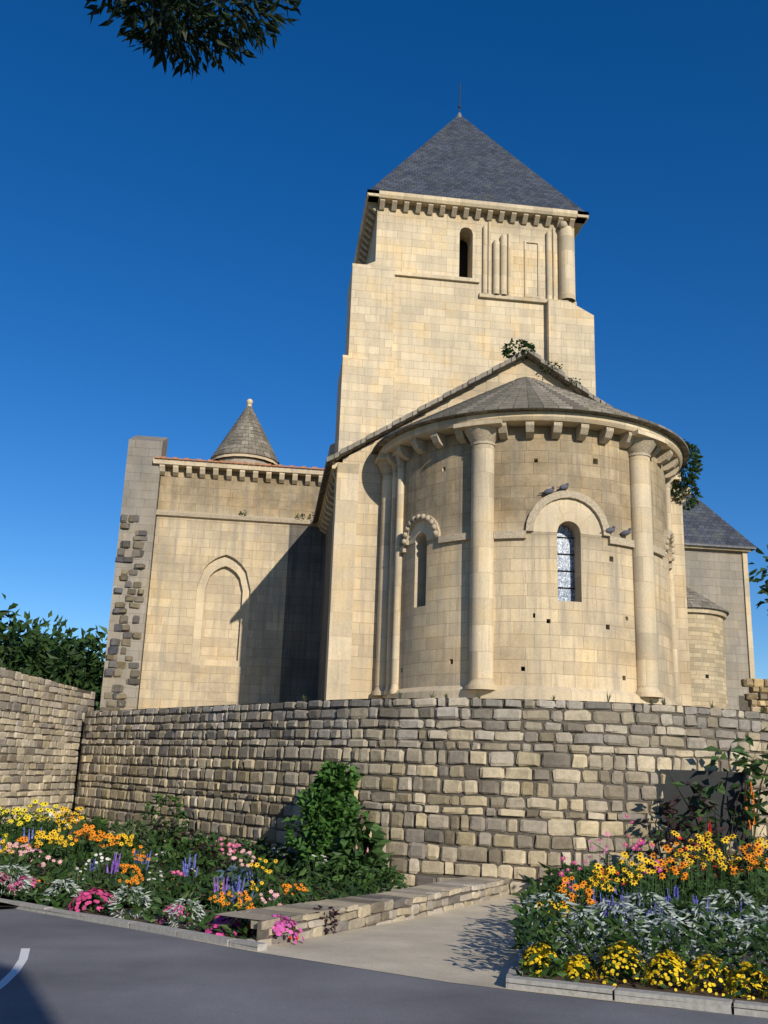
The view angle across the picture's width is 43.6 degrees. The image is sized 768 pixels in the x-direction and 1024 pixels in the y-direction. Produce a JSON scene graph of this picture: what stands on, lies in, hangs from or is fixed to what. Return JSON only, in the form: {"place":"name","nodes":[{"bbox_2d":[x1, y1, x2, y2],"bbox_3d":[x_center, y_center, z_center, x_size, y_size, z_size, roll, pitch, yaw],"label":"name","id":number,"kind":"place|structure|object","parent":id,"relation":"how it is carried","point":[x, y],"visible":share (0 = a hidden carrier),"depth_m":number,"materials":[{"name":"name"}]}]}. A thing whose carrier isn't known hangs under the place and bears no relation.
{"place":"outdoors","nodes":[
{"label":"outdoors","id":0,"kind":"place"},
{"bbox_2d":[0,761,408,946],"bbox_3d":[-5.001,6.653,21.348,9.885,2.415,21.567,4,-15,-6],"label":"flower bed","id":1,"kind":"object","parent":0,"point":[352,866],"visible":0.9,"depth_m":17.97,"materials":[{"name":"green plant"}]},
{"bbox_2d":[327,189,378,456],"bbox_3d":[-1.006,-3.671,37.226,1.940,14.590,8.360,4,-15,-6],"label":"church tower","id":2,"kind":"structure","parent":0,"point":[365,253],"depth_m":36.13,"materials":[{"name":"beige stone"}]},
{"bbox_2d":[0,907,767,1023],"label":"road asphalt","id":3,"kind":"structure","parent":0,"point":[74,971],"depth_m":8.44,"materials":[{"name":"grey asphalt"}]},
{"bbox_2d":[0,948,29,988],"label":"road marking","id":4,"kind":"object","parent":3,"relation":"on","point":[15,970],"visible":1,"depth_m":9.23,"materials":[{"name":"paint"}]},
{"bbox_2d":[0,898,266,950],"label":"bed kerb","id":5,"kind":"object","parent":3,"relation":"on","point":[189,934],"visible":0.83,"depth_m":12.12,"materials":[{"name":"concrete"}]},
{"bbox_2d":[83,0,300,82],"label":"overhanging tree","id":6,"kind":"object","parent":3,"relation":"on","point":[161,24],"visible":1,"depth_m":7.00,"materials":[{"name":"green plant"}]},
{"bbox_2d":[0,0,767,693],"label":"sky","id":7,"kind":"structure","parent":0,"point":[176,253],"materials":[{"name":"blue"}]},
{"bbox_2d":[194,886,733,1012],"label":"gravel path","id":8,"kind":"structure","parent":0,"point":[471,944],"depth_m":11.32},
{"bbox_2d":[214,876,509,945],"bbox_3d":[0.238,6.106,14.647,0.761,0.709,8.328,-6,-17,28],"label":"stone edging","id":9,"kind":"object","parent":8,"relation":"on","point":[362,911],"visible":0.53,"depth_m":13.53,"materials":[{"name":"beige stone"}]},
{"bbox_2d":[506,948,767,1017],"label":"bed kerb","id":10,"kind":"object","parent":8,"relation":"on","point":[698,1003],"visible":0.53,"depth_m":8.44,"materials":[{"name":"concrete"}]},
{"bbox_2d":[338,189,595,451],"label":"church tower","id":11,"kind":"structure","parent":0,"point":[448,294],"depth_m":34.85,"materials":[{"name":"beige stone"}]},
{"bbox_2d":[371,116,584,211],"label":"tower roof","id":12,"kind":"structure","parent":11,"relation":"on","point":[461,157],"depth_m":37.16,"materials":[{"name":"grey stone"}]},
{"bbox_2d":[457,83,461,116],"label":"roof finial","id":13,"kind":"object","parent":12,"relation":"on","point":[459,113],"visible":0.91,"depth_m":41.41,"materials":[{"name":"grey metal"}]},
{"bbox_2d":[324,358,691,705],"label":"church choir","id":14,"kind":"structure","parent":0,"point":[352,625],"depth_m":25.23,"materials":[{"name":"stone"}]},
{"bbox_2d":[574,212,588,238],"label":"cornice","id":15,"kind":"structure","parent":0,"point":[578,226],"depth_m":36.47,"materials":[{"name":"beige stone"}]},
{"bbox_2d":[506,727,767,1010],"bbox_3d":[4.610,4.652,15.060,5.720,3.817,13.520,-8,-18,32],"label":"flower bed","id":16,"kind":"object","parent":0,"point":[614,901],"visible":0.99,"depth_m":11.22,"materials":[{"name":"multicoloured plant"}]},
{"bbox_2d":[654,769,752,897],"bbox_3d":[5.692,6.008,17.857,2.250,2.329,0.100,1,-15,5],"label":"info board","id":17,"kind":"object","parent":16,"relation":"in","point":[709,779],"visible":0.52,"depth_m":17.99,"materials":[{"name":"metal"}]},
{"bbox_2d":[684,544,755,709],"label":"church transept","id":18,"kind":"structure","parent":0,"point":[719,576],"depth_m":33.26,"materials":[{"name":"stone"}]},
{"label":"terrace","id":19,"kind":"structure","parent":0,"visible":0},
{"bbox_2d":[0,593,107,710],"bbox_3d":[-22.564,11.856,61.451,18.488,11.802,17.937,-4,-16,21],"label":"hedge","id":20,"kind":"object","parent":19,"relation":"on","point":[71,661],"visible":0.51,"depth_m":59.02,"materials":[{"name":"green plant"}]},
{"bbox_2d":[99,435,324,710],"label":"church transept","id":21,"kind":"structure","parent":19,"relation":"on","point":[193,523],"depth_m":31.27,"materials":[{"name":"stone"}]},
{"bbox_2d":[100,514,147,710],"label":"rough quoin stones","id":22,"kind":"object","parent":21,"relation":"attached to","point":[120,608],"visible":0.98,"depth_m":30.21,"materials":[{"name":"grey stone"}]},
{"bbox_2d":[191,555,250,666],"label":"blind arch","id":23,"kind":"structure","parent":21,"relation":"in","point":[220,632],"depth_m":31.17,"materials":[{"name":"beige stone"}]},
{"bbox_2d":[212,453,277,465],"bbox_3d":[-5.757,0.907,38.327,2.760,6.000,2.760,4,-15,-6],"label":"turret","id":24,"kind":"object","parent":21,"relation":"on","point":[248,459],"visible":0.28,"depth_m":37.92,"materials":[{"name":"stone"}]},
{"bbox_2d":[210,406,279,466],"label":"conical turret roof","id":25,"kind":"structure","parent":24,"relation":"on","point":[246,434],"depth_m":38.49,"materials":[{"name":"grey stone"}]},
{"bbox_2d":[246,399,252,406],"bbox_3d":[-5.568,-4.499,39.776,0.266,0.400,0.266,4,-15,-6],"label":"finial","id":26,"kind":"object","parent":25,"relation":"on","point":[249,402],"visible":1,"depth_m":39.69,"materials":[{"name":"beige stone"}]},
{"bbox_2d":[317,462,342,699],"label":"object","id":27,"kind":"object","parent":19,"relation":"on","point":[325,522],"visible":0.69,"depth_m":29.24,"materials":[{"name":"stone"}]},
{"bbox_2d":[313,348,611,523],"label":"church choir roof","id":28,"kind":"structure","parent":19,"relation":"on","point":[538,361],"depth_m":26.61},
{"bbox_2d":[372,411,682,705],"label":"church apse","id":29,"kind":"structure","parent":19,"relation":"on","point":[500,577],"depth_m":22.53,"materials":[{"name":"stone"}]},
{"bbox_2d":[372,377,688,473],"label":"apse roof","id":30,"kind":"structure","parent":29,"relation":"on","point":[524,394],"depth_m":23.54,"materials":[{"name":"grey stone"}]},
{"bbox_2d":[539,483,631,535],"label":"birds","id":31,"kind":"object","parent":29,"relation":"attached to","point":[607,530],"visible":1,"depth_m":22.32},
{"bbox_2d":[681,487,690,502],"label":"wall","id":32,"kind":"structure","parent":19,"relation":"on","point":[684,493],"depth_m":26.85,"materials":[{"name":"stone"}]},
{"bbox_2d":[687,607,727,708],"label":"small side apse","id":33,"kind":"structure","parent":19,"relation":"on","point":[707,656],"depth_m":31.22,"materials":[{"name":"stone"}]},
{"bbox_2d":[686,586,728,615],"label":"small chapel roof","id":34,"kind":"structure","parent":33,"relation":"on","point":[695,599],"depth_m":31.76,"materials":[{"name":"grey stone"}]},
{"bbox_2d":[682,494,756,550],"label":"slate roof","id":35,"kind":"structure","parent":19,"relation":"on","point":[704,524],"depth_m":33.92,"materials":[{"name":"grey stone"}]},
{"bbox_2d":[739,678,767,712],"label":"ruined wall","id":36,"kind":"structure","parent":19,"relation":"on","point":[750,701],"depth_m":28.21,"materials":[{"name":"beige stone"}]},
{"bbox_3d":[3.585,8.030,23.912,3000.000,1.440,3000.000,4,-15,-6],"label":"ground","id":37,"kind":"structure","parent":0,"visible":0},
{"bbox_2d":[0,667,96,826],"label":"retaining wall","id":38,"kind":"structure","parent":37,"relation":"on","point":[42,720],"depth_m":27.05,"materials":[{"name":"beige stone"}]},
{"bbox_2d":[74,697,767,895],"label":"curved retaining wall","id":39,"kind":"structure","parent":37,"relation":"on","point":[514,791],"depth_m":18.65,"materials":[{"name":"beige stone"}]},
{"bbox_2d":[240,338,765,711],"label":"wall plants","id":40,"kind":"object","parent":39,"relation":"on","point":[689,480],"visible":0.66,"depth_m":26.67,"materials":[{"name":"green plant"}]},
{"bbox_2d":[748,544,767,615],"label":"tree","id":41,"kind":"object","parent":37,"relation":"on","point":[757,580],"visible":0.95,"depth_m":42.20,"materials":[{"name":"green plant"}]}
]}

